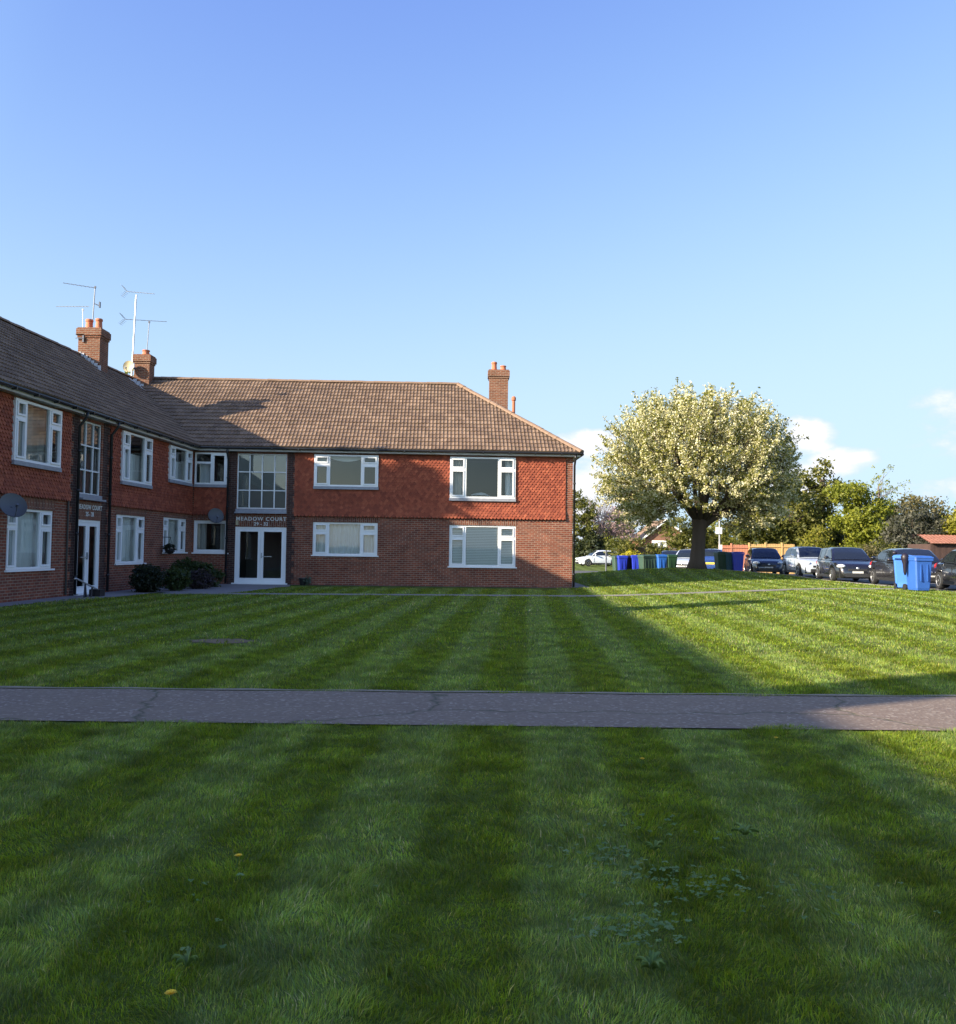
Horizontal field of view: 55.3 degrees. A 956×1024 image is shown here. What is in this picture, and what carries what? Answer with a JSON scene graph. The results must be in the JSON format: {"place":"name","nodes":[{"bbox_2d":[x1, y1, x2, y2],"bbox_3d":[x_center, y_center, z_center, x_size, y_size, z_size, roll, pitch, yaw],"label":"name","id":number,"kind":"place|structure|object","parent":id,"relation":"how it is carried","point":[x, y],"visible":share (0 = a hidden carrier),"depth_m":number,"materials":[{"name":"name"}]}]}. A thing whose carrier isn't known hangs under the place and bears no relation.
{"place":"outdoors","nodes":[
{"label":"outdoors","id":0,"kind":"place"},
{"bbox_2d":[0,583,586,606],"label":"pavement","id":1,"kind":"structure","parent":0,"point":[228,588],"depth_m":28.56,"materials":[{"name":"concrete"}]},
{"bbox_2d":[74,578,104,597],"bbox_3d":[-10.518,2.044,24.760,0.313,0.555,1.302,1,-2,2],"label":"handrail","id":2,"kind":"object","parent":1,"relation":"on","point":[96,592],"visible":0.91,"depth_m":24.98,"materials":[{"name":"metal"}]},
{"bbox_2d":[126,562,167,591],"bbox_3d":[-10.047,1.979,27.636,1.151,0.959,1.190,1,-2,0],"label":"round shrub","id":3,"kind":"object","parent":1,"relation":"on","point":[148,578],"visible":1,"depth_m":27.42,"materials":[{"name":"green plant"}]},
{"bbox_2d":[162,566,192,590],"bbox_3d":[-9.541,2.103,28.844,1.016,0.821,1.052,0,-3,24],"label":"leafy shrub","id":4,"kind":"object","parent":1,"relation":"on","point":[172,581],"visible":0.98,"depth_m":28.63,"materials":[{"name":"green plant"}]},
{"bbox_2d":[164,556,225,586],"bbox_3d":[-9.808,2.075,31.547,1.997,1.095,1.329,1,-2,0],"label":"spreading shrub","id":5,"kind":"object","parent":1,"relation":"on","point":[189,565],"visible":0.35,"depth_m":31.47,"materials":[{"name":"green plant"}]},
{"bbox_2d":[187,568,216,588],"bbox_3d":[-9.265,2.214,30.319,1.188,0.742,1.197,-1,-3,39],"label":"purple shrub","id":6,"kind":"object","parent":1,"relation":"on","point":[201,577],"visible":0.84,"depth_m":30.08,"materials":[{"name":"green plant"}]},
{"bbox_2d":[0,558,955,1023],"bbox_3d":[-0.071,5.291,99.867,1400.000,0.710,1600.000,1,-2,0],"label":"ground","id":7,"kind":"structure","parent":0,"point":[220,848],"depth_m":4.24,"materials":[{"name":"green plant"}]},
{"bbox_2d":[164,989,176,1013],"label":"dandelion","id":8,"kind":"object","parent":7,"relation":"on","point":[170,991],"visible":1,"depth_m":2.79,"materials":[{"name":"yellow plant"}]},
{"bbox_2d":[171,946,198,966],"bbox_3d":[-0.974,1.491,3.037,0.084,0.053,0.078,-2,-3,45],"label":"broadleaf weed","id":9,"kind":"object","parent":7,"relation":"on","point":[186,959],"visible":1,"depth_m":3.04,"materials":[{"name":"green plant"}]},
{"bbox_2d":[192,639,253,643],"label":"bare soil","id":10,"kind":"structure","parent":7,"relation":"on","point":[222,640],"depth_m":13.74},
{"bbox_2d":[234,854,241,869],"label":"dandelion","id":11,"kind":"object","parent":7,"relation":"on","point":[238,855],"visible":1,"depth_m":4.04,"materials":[{"name":"yellow plant"}]},
{"bbox_2d":[0,316,583,602],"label":"apartment building","id":12,"kind":"structure","parent":7,"relation":"on","point":[111,477],"depth_m":34.82,"materials":[{"name":"red brick"}]},
{"bbox_2d":[0,493,26,516],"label":"satellite dish","id":13,"kind":"object","parent":12,"relation":"attached to","point":[13,505],"visible":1,"depth_m":21.67,"materials":[{"name":"grey paint"}]},
{"bbox_2d":[4,509,54,571],"bbox_3d":[-11.428,0.739,23.086,0.335,1.620,2.400,1,-2,2],"label":"window","id":14,"kind":"structure","parent":12,"relation":"in","point":[26,533],"depth_m":23.38,"materials":[{"name":"white plastic"}]},
{"bbox_2d":[11,397,62,471],"bbox_3d":[-11.412,-1.929,23.297,0.477,1.630,2.480,1,-2,2],"label":"window","id":15,"kind":"structure","parent":12,"relation":"in","point":[32,433],"depth_m":23.75,"materials":[{"name":"white plastic"}]},
{"bbox_2d":[56,306,88,326],"bbox_3d":[-16.584,-6.839,37.209,1.350,3.150,0.182,1,-2,0],"label":"tv aerial","id":16,"kind":"object","parent":12,"relation":"attached to","point":[75,306],"visible":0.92,"depth_m":37.26,"materials":[{"name":"metal"}]},
{"bbox_2d":[63,282,100,341],"bbox_3d":[-15.269,-7.616,34.819,1.461,2.439,0.798,1,-2,0],"label":"tv aerial","id":17,"kind":"object","parent":12,"relation":"attached to","point":[99,305],"visible":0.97,"depth_m":35.09,"materials":[{"name":"metal"}]},
{"bbox_2d":[76,519,99,595],"bbox_3d":[-11.193,1.294,26.199,0.260,2.125,1.640,1,-2,2],"label":"door","id":18,"kind":"structure","parent":12,"relation":"in","point":[86,523],"depth_m":26.27,"materials":[{"name":"white plastic"}]},
{"bbox_2d":[79,419,100,495],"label":"stair window","id":19,"kind":"structure","parent":12,"relation":"in","point":[90,432],"depth_m":26.47,"materials":[{"name":"white paint"}]},
{"bbox_2d":[123,361,135,371],"bbox_3d":[-14.620,-6.119,38.361,0.562,0.496,0.376,3,-3,-36],"label":"satellite dish","id":20,"kind":"object","parent":12,"relation":"attached to","point":[128,366],"visible":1,"depth_m":38.37,"materials":[{"name":"metal"}]},
{"bbox_2d":[114,514,146,564],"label":"window","id":21,"kind":"structure","parent":12,"relation":"in","point":[128,529],"depth_m":29.48,"materials":[{"name":"white plastic"}]},
{"bbox_2d":[120,430,152,488],"bbox_3d":[-11.116,-1.652,29.419,0.367,1.670,2.510,1,-2,2],"label":"window","id":22,"kind":"structure","parent":12,"relation":"in","point":[133,469],"depth_m":29.82,"materials":[{"name":"white plastic"}]},
{"bbox_2d":[121,286,152,375],"bbox_3d":[-14.499,-7.716,38.793,1.405,3.889,0.440,1,-2,0],"label":"tv aerial","id":23,"kind":"object","parent":12,"relation":"attached to","point":[134,321],"visible":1,"depth_m":38.79,"materials":[{"name":"metal"}]},
{"bbox_2d":[120,313,166,347],"bbox_3d":[-14.300,-7.624,38.940,2.005,1.723,0.440,1,-2,0],"label":"tv aerial","id":24,"kind":"object","parent":12,"relation":"attached to","point":[141,320],"visible":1,"depth_m":38.95,"materials":[{"name":"metal"}]},
{"bbox_2d":[162,537,176,553],"bbox_3d":[-10.719,1.176,31.668,0.534,0.627,0.463,1,-2,0],"label":"hanging basket","id":25,"kind":"object","parent":12,"relation":"attached to","point":[168,548],"visible":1,"depth_m":31.60,"materials":[{"name":"green plastic"}]},
{"bbox_2d":[162,517,187,553],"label":"window","id":26,"kind":"structure","parent":12,"relation":"in","point":[172,527],"depth_m":33.37,"materials":[{"name":"white plastic"}]},
{"bbox_2d":[168,445,192,486],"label":"window","id":27,"kind":"structure","parent":12,"relation":"in","point":[178,472],"depth_m":33.71,"materials":[{"name":"white plastic"}]},
{"bbox_2d":[191,520,228,553],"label":"window","id":28,"kind":"structure","parent":12,"relation":"in","point":[200,526],"depth_m":34.78,"materials":[{"name":"white plastic"}]},
{"bbox_2d":[194,452,226,487],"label":"window","id":29,"kind":"structure","parent":12,"relation":"in","point":[207,469],"depth_m":34.64,"materials":[{"name":"white plastic"}]},
{"bbox_2d":[208,508,223,522],"bbox_3d":[-9.832,0.139,34.395,0.459,0.579,0.586,0,-2,18],"label":"satellite dish","id":30,"kind":"object","parent":12,"relation":"attached to","point":[215,515],"visible":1,"depth_m":34.39,"materials":[{"name":"grey paint"}]},
{"bbox_2d":[231,527,286,584],"bbox_3d":[-8.269,1.657,34.638,2.090,2.175,0.260,1,-2,-2],"label":"door","id":31,"kind":"structure","parent":12,"relation":"in","point":[259,580],"depth_m":34.67,"materials":[{"name":"white plastic"}]},
{"bbox_2d":[237,453,286,508],"bbox_3d":[-8.239,-1.170,34.837,1.881,2.110,0.141,1,-2,0],"label":"stair window","id":32,"kind":"structure","parent":12,"relation":"in","point":[261,478],"depth_m":34.86,"materials":[{"name":"white paint"}]},
{"bbox_2d":[311,522,377,556],"bbox_3d":[-5.072,1.078,34.893,2.660,1.350,0.335,1,-2,-2],"label":"window","id":33,"kind":"structure","parent":12,"relation":"in","point":[329,538],"depth_m":34.99,"materials":[{"name":"white plastic"}]},
{"bbox_2d":[313,454,378,489],"bbox_3d":[-5.032,-1.518,34.929,2.482,1.320,0.370,1,-2,0],"label":"window","id":34,"kind":"structure","parent":12,"relation":"in","point":[321,460],"depth_m":34.81,"materials":[{"name":"white plastic"}]},
{"bbox_2d":[471,493,489,496],"bbox_3d":[0.120,-0.662,35.251,0.750,0.184,0.180,1,-2,-2],"label":"folded cloth","id":35,"kind":"object","parent":12,"relation":"on","point":[481,494],"visible":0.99,"depth_m":35.23,"materials":[{"name":"grey fabric"}]},
{"bbox_2d":[449,457,515,501],"bbox_3d":[0.192,-1.253,35.159,2.590,1.690,0.397,1,-2,-2],"label":"window","id":36,"kind":"structure","parent":12,"relation":"in","point":[457,470],"depth_m":35.01,"materials":[{"name":"white plastic"}]},
{"bbox_2d":[448,525,516,567],"bbox_3d":[0.169,1.319,35.007,2.650,1.648,0.210,1,-2,-2],"label":"window","id":37,"kind":"structure","parent":12,"relation":"in","point":[509,536],"depth_m":35.07,"materials":[{"name":"white plastic"}]},
{"bbox_2d":[298,576,311,584],"bbox_3d":[-6.494,2.563,34.310,0.533,0.425,0.342,1,-2,0],"label":"flower pot","id":38,"kind":"object","parent":7,"relation":"on","point":[304,581],"visible":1,"depth_m":34.24,"materials":[{"name":"black plastic"}]},
{"bbox_2d":[123,810,940,952],"bbox_3d":[0.269,1.565,4.001,3.369,0.037,1.733,1,-2,0],"label":"clover","id":39,"kind":"object","parent":7,"relation":"on","point":[642,915],"visible":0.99,"depth_m":3.77,"materials":[{"name":"green plant"}]},
{"bbox_2d":[572,488,600,538],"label":"conifer tree","id":40,"kind":"object","parent":7,"relation":"on","point":[586,516],"visible":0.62,"depth_m":94.35,"materials":[{"name":"green plant"}]},
{"bbox_2d":[572,522,608,564],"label":"yew bush","id":41,"kind":"object","parent":7,"relation":"on","point":[593,541],"visible":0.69,"depth_m":93.70,"materials":[{"name":"green plant"}]},
{"bbox_2d":[575,550,614,565],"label":"hatchback car","id":42,"kind":"object","parent":7,"relation":"on","point":[595,557],"visible":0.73,"depth_m":85.07,"materials":[{"name":"white paint"}]},
{"bbox_2d":[583,495,612,534],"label":"bare tree","id":43,"kind":"object","parent":7,"relation":"on","point":[600,510],"visible":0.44,"depth_m":104.40,"materials":[{"name":"pink plant"}]},
{"bbox_2d":[591,506,638,547],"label":"pink cherry tree","id":44,"kind":"object","parent":7,"relation":"on","point":[613,532],"visible":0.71,"depth_m":95.59,"materials":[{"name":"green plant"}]},
{"bbox_2d":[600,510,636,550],"bbox_3d":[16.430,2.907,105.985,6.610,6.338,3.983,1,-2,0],"label":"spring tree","id":45,"kind":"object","parent":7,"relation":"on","point":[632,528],"visible":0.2,"depth_m":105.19,"materials":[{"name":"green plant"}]},
{"bbox_2d":[622,549,641,554],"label":"golden bush","id":46,"kind":"object","parent":7,"relation":"on","point":[631,553],"visible":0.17,"depth_m":69.85,"materials":[{"name":"yellow plant"}]},
{"bbox_2d":[603,534,670,557],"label":"olive bush","id":47,"kind":"object","parent":7,"relation":"on","point":[625,545],"visible":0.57,"depth_m":74.66,"materials":[{"name":"green plant"}]},
{"bbox_2d":[636,949,665,970],"bbox_3d":[0.583,1.516,3.072,0.096,0.047,0.113,1,-2,0],"label":"broadleaf weed","id":48,"kind":"object","parent":7,"relation":"on","point":[652,961],"visible":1,"depth_m":3.07,"materials":[{"name":"green plant"}]},
{"bbox_2d":[645,840,663,850],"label":"broadleaf weed","id":49,"kind":"object","parent":7,"relation":"on","point":[655,847],"visible":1,"depth_m":4.29,"materials":[{"name":"green plant"}]},
{"bbox_2d":[637,547,689,554],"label":"garden wall","id":50,"kind":"structure","parent":7,"relation":"on","point":[641,549],"depth_m":75.44,"materials":[{"name":"brick"}]},
{"bbox_2d":[589,377,808,568],"bbox_3d":[11.082,-1.875,46.078,10.871,9.618,10.159,1,-2,0],"label":"blossom tree","id":51,"kind":"object","parent":7,"relation":"on","point":[744,451],"visible":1,"depth_m":43.95,"materials":[{"name":"white plant"}]},
{"bbox_2d":[686,518,738,547],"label":"yellow hedge tree","id":52,"kind":"object","parent":7,"relation":"on","point":[715,524],"visible":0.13,"depth_m":91.48,"materials":[{"name":"green plant"}]},
{"bbox_2d":[658,511,783,550],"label":"hedge","id":53,"kind":"object","parent":7,"relation":"on","point":[681,542],"visible":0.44,"depth_m":71.64,"materials":[{"name":"green plant"}]},
{"bbox_2d":[722,545,730,551],"bbox_3d":[16.618,3.174,61.421,0.819,2.044,0.120,1,-2,0],"label":"fence panel","id":54,"kind":"object","parent":7,"relation":"on","point":[726,548],"visible":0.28,"depth_m":61.45,"materials":[{"name":"brown wood"}]},
{"bbox_2d":[730,543,748,570],"bbox_3d":[17.621,3.162,61.422,1.224,2.094,0.120,1,-2,0],"label":"fence panel","id":55,"kind":"object","parent":7,"relation":"on","point":[739,548],"visible":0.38,"depth_m":61.45,"materials":[{"name":"brown wood"}]},
{"bbox_2d":[731,822,758,834],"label":"broadleaf weed","id":56,"kind":"object","parent":7,"relation":"on","point":[745,830],"visible":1,"depth_m":4.54,"materials":[{"name":"green plant"}]},
{"bbox_2d":[748,543,764,549],"bbox_3d":[18.771,3.148,61.423,1.123,2.154,0.120,1,-2,0],"label":"fence panel","id":57,"kind":"object","parent":7,"relation":"on","point":[750,546],"visible":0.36,"depth_m":61.46,"materials":[{"name":"brown wood"}]},
{"bbox_2d":[764,543,780,573],"bbox_3d":[19.871,3.153,61.423,1.123,2.174,0.120,1,-2,0],"label":"fence panel","id":58,"kind":"object","parent":7,"relation":"on","point":[777,547],"visible":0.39,"depth_m":61.45,"materials":[{"name":"brown wood"}]},
{"bbox_2d":[728,505,839,544],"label":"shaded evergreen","id":59,"kind":"object","parent":7,"relation":"on","point":[782,528],"depth_m":75.50,"materials":[{"name":"green plant"}]},
{"bbox_2d":[733,473,835,546],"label":"evergreen tree","id":60,"kind":"object","parent":7,"relation":"on","point":[792,530],"visible":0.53,"depth_m":70.90,"materials":[{"name":"green plant"}]},
{"bbox_2d":[781,543,794,573],"bbox_3d":[20.869,3.166,61.423,0.920,2.174,0.120,1,-2,0],"label":"fence panel","id":61,"kind":"object","parent":7,"relation":"on","point":[784,548],"visible":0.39,"depth_m":61.45,"materials":[{"name":"brown wood"}]},
{"bbox_2d":[796,523,836,548],"bbox_3d":[22.379,2.484,61.026,2.903,3.526,2.777,1,-2,0],"label":"bush","id":62,"kind":"object","parent":7,"relation":"on","point":[813,532],"visible":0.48,"depth_m":60.76,"materials":[{"name":"yellow plant"}]},
{"bbox_2d":[786,456,851,546],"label":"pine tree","id":63,"kind":"object","parent":7,"relation":"on","point":[815,488],"visible":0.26,"depth_m":74.47,"materials":[{"name":"green plant"}]},
{"bbox_2d":[716,569,955,591],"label":"kerb","id":64,"kind":"structure","parent":7,"relation":"on","point":[820,579],"depth_m":41.77,"materials":[{"name":"concrete"}]},
{"bbox_2d":[822,480,899,550],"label":"maple tree","id":65,"kind":"object","parent":7,"relation":"on","point":[860,521],"visible":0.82,"depth_m":69.08,"materials":[{"name":"green plant"}]},
{"bbox_2d":[861,544,878,559],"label":"brown bush","id":66,"kind":"object","parent":7,"relation":"on","point":[868,552],"visible":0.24,"depth_m":60.27,"materials":[{"name":"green plant"}]},
{"bbox_2d":[826,520,915,546],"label":"dark understorey tree","id":67,"kind":"object","parent":7,"relation":"on","point":[840,541],"visible":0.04,"depth_m":74.30,"materials":[{"name":"green plant"}]},
{"bbox_2d":[858,539,902,560],"bbox_3d":[27.014,3.052,62.355,4.742,2.727,2.682,1,-2,0],"label":"pale flowering bush","id":68,"kind":"object","parent":7,"relation":"on","point":[892,546],"visible":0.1,"depth_m":62.41,"materials":[{"name":"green plant"}]},
{"bbox_2d":[852,464,912,518],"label":"wispy tree","id":69,"kind":"object","parent":7,"relation":"on","point":[880,491],"visible":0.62,"depth_m":71.08,"materials":[{"name":"green plant"}]},
{"bbox_2d":[870,503,953,556],"bbox_3d":[30.445,1.946,64.043,6.385,5.182,4.721,1,-2,0],"label":"tree","id":70,"kind":"object","parent":7,"relation":"on","point":[923,525],"visible":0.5,"depth_m":63.46,"materials":[{"name":"green plant"}]},
{"bbox_2d":[879,491,953,533],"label":"autumnal tree","id":71,"kind":"object","parent":7,"relation":"on","point":[917,501],"visible":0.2,"depth_m":77.25,"materials":[{"name":"green plant"}]},
{"bbox_2d":[902,555,933,590],"bbox_3d":[14.212,1.977,29.495,0.648,1.142,0.898,1,-2,-3],"label":"wheelie bin","id":72,"kind":"object","parent":7,"relation":"on","point":[918,573],"visible":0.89,"depth_m":29.13,"materials":[{"name":"plastic"}]},
{"bbox_2d":[892,551,908,574],"bbox_3d":[13.777,1.667,29.785,0.250,0.780,0.719,1,-2,-16],"label":"bin bag","id":73,"kind":"object","parent":72,"relation":"hanging from","point":[904,557],"visible":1,"depth_m":29.51,"materials":[{"name":"black plastic"}]},
{"bbox_2d":[908,534,955,559],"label":"garden shed","id":74,"kind":"structure","parent":7,"relation":"on","point":[940,547],"depth_m":58.97,"materials":[{"name":"ceramic"}]},
{"bbox_2d":[936,501,955,534],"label":"leafy tree","id":75,"kind":"object","parent":7,"relation":"on","point":[951,524],"visible":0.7,"depth_m":62.75,"materials":[{"name":"yellow plant"}]},
{"bbox_2d":[0,688,955,730],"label":"path","id":76,"kind":"structure","parent":0,"point":[605,710],"depth_m":8.14,"materials":[{"name":"grey asphalt"}]},
{"bbox_2d":[0,686,955,695],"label":"path edge","id":77,"kind":"object","parent":76,"relation":"on","point":[465,691],"visible":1,"depth_m":9.07,"materials":[{"name":"concrete"}]},
{"bbox_2d":[0,0,955,551],"label":"sky","id":78,"kind":"structure","parent":0,"point":[597,202],"materials":[{"name":"blue"}]},
{"bbox_2d":[161,588,900,596],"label":"garden path","id":79,"kind":"structure","parent":0,"point":[529,595],"depth_m":28.65,"materials":[{"name":"concrete"}]},
{"bbox_2d":[892,555,910,588],"bbox_3d":[14.457,2.032,31.009,0.660,1.163,0.914,0,-3,23],"label":"wheelie bin","id":80,"kind":"object","parent":79,"relation":"on","point":[900,578],"visible":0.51,"depth_m":30.80,"materials":[{"name":"plastic"}]},
{"bbox_2d":[629,519,690,548],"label":"brick house","id":81,"kind":"structure","parent":0,"point":[655,538],"depth_m":95.99,"materials":[{"name":"tile"}]},
{"bbox_2d":[652,540,666,546],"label":"window","id":82,"kind":"structure","parent":81,"relation":"in","point":[653,541],"depth_m":95.87,"materials":[{"name":"white plastic"}]},
{"bbox_2d":[572,571,955,590],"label":"road","id":83,"kind":"structure","parent":0,"point":[932,585],"depth_m":41.49,"materials":[{"name":"grey asphalt"}]},
{"bbox_2d":[605,550,608,570],"bbox_3d":[7.755,3.017,54.927,0.210,1.430,0.114,1,-2,0],"label":"marker post","id":84,"kind":"object","parent":83,"relation":"on","point":[606,555],"visible":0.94,"depth_m":54.90,"materials":[{"name":"metal"}]},
{"bbox_2d":[611,556,617,570],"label":"wheelie bin","id":85,"kind":"object","parent":83,"relation":"on","point":[614,563],"visible":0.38,"depth_m":52.82,"materials":[{"name":"plastic"}]},
{"bbox_2d":[617,555,627,569],"bbox_3d":[8.314,3.043,52.765,0.600,1.058,0.831,1,-2,-3],"label":"wheelie bin","id":86,"kind":"object","parent":83,"relation":"on","point":[622,562],"visible":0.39,"depth_m":52.41,"materials":[{"name":"plastic"}]},
{"bbox_2d":[624,555,631,569],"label":"wheelie bin","id":87,"kind":"object","parent":83,"relation":"on","point":[629,564],"visible":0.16,"depth_m":53.00,"materials":[{"name":"plastic"}]},
{"bbox_2d":[631,555,638,568],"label":"wheelie bin","id":88,"kind":"object","parent":83,"relation":"on","point":[634,561],"visible":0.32,"depth_m":52.22,"materials":[{"name":"plastic"}]},
{"bbox_2d":[637,555,651,568],"bbox_3d":[9.467,2.963,51.966,0.600,1.058,0.831,2,-2,-17],"label":"wheelie bin","id":89,"kind":"object","parent":83,"relation":"on","point":[644,561],"visible":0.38,"depth_m":51.65,"materials":[{"name":"plastic"}]},
{"bbox_2d":[649,555,656,567],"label":"wheelie bin","id":90,"kind":"object","parent":83,"relation":"on","point":[653,563],"visible":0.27,"depth_m":51.72,"materials":[{"name":"plastic"}]},
{"bbox_2d":[656,554,666,568],"bbox_3d":[10.382,2.942,51.869,0.600,1.058,0.831,1,-2,-6],"label":"wheelie bin","id":91,"kind":"object","parent":83,"relation":"on","point":[661,560],"visible":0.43,"depth_m":51.51,"materials":[{"name":"plastic"}]},
{"bbox_2d":[661,550,677,567],"bbox_3d":[13.254,3.387,62.412,2.129,1.515,4.262,0,-2,11],"label":"hatchback car","id":92,"kind":"object","parent":83,"relation":"on","point":[669,552],"visible":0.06,"depth_m":62.06,"materials":[{"name":"blue paint"}]},
{"bbox_2d":[666,554,677,567],"bbox_3d":[10.975,2.932,51.770,0.600,1.058,0.831,1,-2,0],"label":"wheelie bin","id":93,"kind":"object","parent":83,"relation":"on","point":[671,561],"visible":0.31,"depth_m":51.42,"materials":[{"name":"plastic"}]},
{"bbox_2d":[676,549,690,567],"bbox_3d":[13.405,3.110,57.920,2.089,1.495,4.062,0,-3,26],"label":"hatchback car","id":94,"kind":"object","parent":83,"relation":"on","point":[683,557],"visible":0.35,"depth_m":57.09,"materials":[{"name":"silver metal"}]},
{"bbox_2d":[705,549,724,568],"bbox_3d":[14.564,3.026,56.440,2.089,1.495,4.062,0,-3,20],"label":"hatchback car","id":95,"kind":"object","parent":83,"relation":"on","point":[709,559],"visible":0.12,"depth_m":54.69,"materials":[{"name":"blue paint"}]},
{"bbox_2d":[716,519,721,548],"bbox_3d":[15.370,1.940,58.253,0.410,3.994,0.150,1,-2,0],"label":"sign post","id":96,"kind":"object","parent":83,"relation":"on","point":[719,530],"visible":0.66,"depth_m":58.21,"materials":[{"name":"metal"}]},
{"bbox_2d":[713,551,727,569],"bbox_3d":[12.728,2.599,47.881,0.600,1.058,0.831,1,-2,-6],"label":"wheelie bin","id":97,"kind":"object","parent":83,"relation":"on","point":[720,559],"visible":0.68,"depth_m":47.54,"materials":[{"name":"plastic"}]},
{"bbox_2d":[725,552,732,569],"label":"wheelie bin","id":98,"kind":"object","parent":83,"relation":"on","point":[729,564],"visible":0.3,"depth_m":47.53,"materials":[{"name":"plastic"}]},
{"bbox_2d":[731,552,744,570],"bbox_3d":[13.435,2.581,47.181,0.600,1.058,0.831,0,-2,9],"label":"wheelie bin","id":99,"kind":"object","parent":83,"relation":"on","point":[737,559],"visible":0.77,"depth_m":46.83,"materials":[{"name":"plastic"}]},
{"bbox_2d":[744,548,783,573],"bbox_3d":[16.013,2.756,51.130,2.129,1.505,4.462,0,-2,10],"label":"hybrid car","id":100,"kind":"object","parent":83,"relation":"on","point":[763,559],"visible":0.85,"depth_m":49.82,"materials":[{"name":"blue paint"}]},
{"bbox_2d":[782,546,821,575],"bbox_3d":[16.418,2.456,45.337,2.069,1.495,4.012,1,-2,3],"label":"hatchback car","id":101,"kind":"object","parent":83,"relation":"on","point":[799,560],"visible":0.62,"depth_m":44.78,"materials":[{"name":"silver metal"}]},
{"bbox_2d":[816,547,875,582],"bbox_3d":[16.319,2.317,40.539,2.169,1.535,4.362,0,-2,9],"label":"estate car","id":102,"kind":"object","parent":83,"relation":"on","point":[835,563],"visible":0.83,"depth_m":39.52,"materials":[{"name":"blue paint"}]},
{"bbox_2d":[870,548,949,587],"bbox_3d":[17.071,2.178,36.142,2.189,1.485,4.712,0,-2,7],"label":"saloon car","id":103,"kind":"object","parent":83,"relation":"on","point":[882,563],"visible":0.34,"depth_m":36.03,"materials":[{"name":"grey paint"}]},
{"bbox_2d":[934,550,955,588],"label":"hatchback car","id":104,"kind":"object","parent":83,"relation":"on","point":[945,571],"visible":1,"depth_m":32.32,"materials":[{"name":"black paint"}]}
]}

